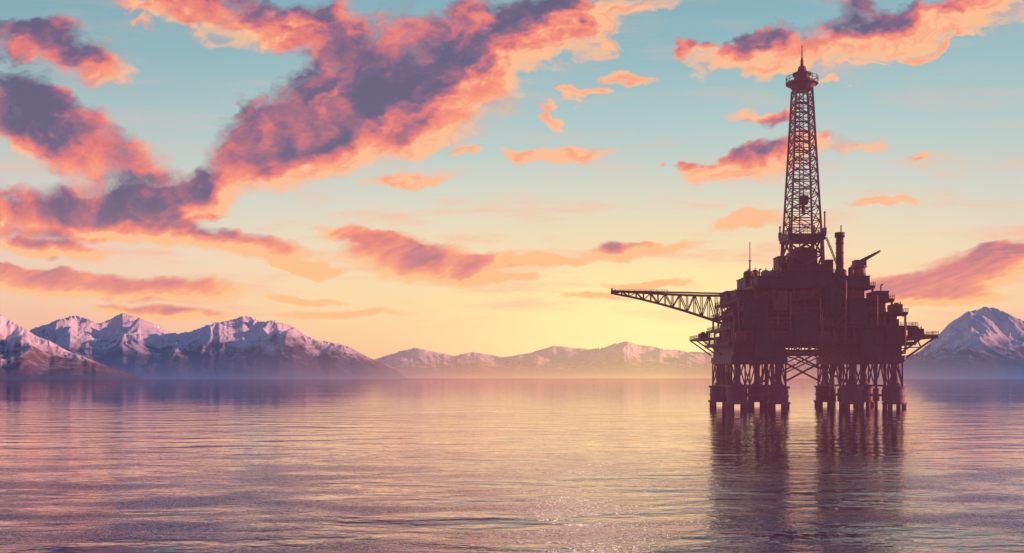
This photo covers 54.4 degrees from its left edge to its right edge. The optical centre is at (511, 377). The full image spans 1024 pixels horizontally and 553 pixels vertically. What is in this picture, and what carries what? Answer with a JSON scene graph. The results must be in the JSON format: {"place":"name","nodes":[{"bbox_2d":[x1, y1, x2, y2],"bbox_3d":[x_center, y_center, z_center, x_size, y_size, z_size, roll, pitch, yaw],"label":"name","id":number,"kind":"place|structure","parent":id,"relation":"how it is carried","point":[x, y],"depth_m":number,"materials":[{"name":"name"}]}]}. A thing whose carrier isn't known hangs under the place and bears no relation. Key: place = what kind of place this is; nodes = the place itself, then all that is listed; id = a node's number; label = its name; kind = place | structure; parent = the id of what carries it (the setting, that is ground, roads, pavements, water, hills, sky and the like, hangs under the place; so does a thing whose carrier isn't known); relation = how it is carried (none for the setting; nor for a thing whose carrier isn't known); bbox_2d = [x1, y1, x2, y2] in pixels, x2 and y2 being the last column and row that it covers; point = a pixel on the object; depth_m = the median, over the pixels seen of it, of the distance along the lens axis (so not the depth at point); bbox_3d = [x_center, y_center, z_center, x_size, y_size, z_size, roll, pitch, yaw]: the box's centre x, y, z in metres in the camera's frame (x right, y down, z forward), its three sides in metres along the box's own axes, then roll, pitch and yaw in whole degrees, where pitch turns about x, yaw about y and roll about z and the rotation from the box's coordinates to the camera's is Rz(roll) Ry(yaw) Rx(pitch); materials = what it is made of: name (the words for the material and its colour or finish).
{"place":"outdoors","nodes":[
{"label":"outdoors","id":0,"kind":"place"},
{"bbox_2d":[0,314,144,379],"bbox_3d":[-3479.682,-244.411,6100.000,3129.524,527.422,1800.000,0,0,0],"label":"mountain headland","id":1,"kind":"structure","parent":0,"point":[25,354],"depth_m":5766.49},
{"bbox_2d":[29,313,400,378],"bbox_3d":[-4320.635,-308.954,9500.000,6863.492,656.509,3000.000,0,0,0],"label":"mountain range","id":2,"kind":"structure","parent":0,"point":[244,347],"depth_m":8787.72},
{"bbox_2d":[323,341,406,378],"bbox_3d":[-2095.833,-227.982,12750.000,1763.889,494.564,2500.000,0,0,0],"label":"mountain spur","id":3,"kind":"structure","parent":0,"point":[353,352],"depth_m":12558.68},
{"bbox_2d":[0,378,1023,552],"bbox_3d":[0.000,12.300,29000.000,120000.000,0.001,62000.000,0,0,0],"label":"sea","id":4,"kind":"structure","parent":0,"point":[544,465],"depth_m":134.77,"materials":[{"name":"liquid"}]},
{"bbox_2d":[611,50,938,407],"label":"oil platform","id":5,"kind":"structure","parent":4,"relation":"in","point":[799,297],"depth_m":402.55,"materials":[{"name":"brown metal"}]},
{"bbox_2d":[0,0,1023,358],"label":"sky","id":6,"kind":"structure","parent":0,"point":[376,179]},
{"bbox_2d":[374,341,913,377],"bbox_3d":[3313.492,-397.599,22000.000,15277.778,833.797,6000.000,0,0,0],"label":"mountain range","id":7,"kind":"structure","parent":0,"point":[624,359],"depth_m":20702.62,"materials":[{"name":"grey stone"}]},
{"bbox_2d":[859,307,1023,378],"bbox_3d":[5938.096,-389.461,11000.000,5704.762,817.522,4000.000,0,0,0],"label":"snowy mountain","id":8,"kind":"structure","parent":0,"point":[984,343],"depth_m":9999.16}
]}

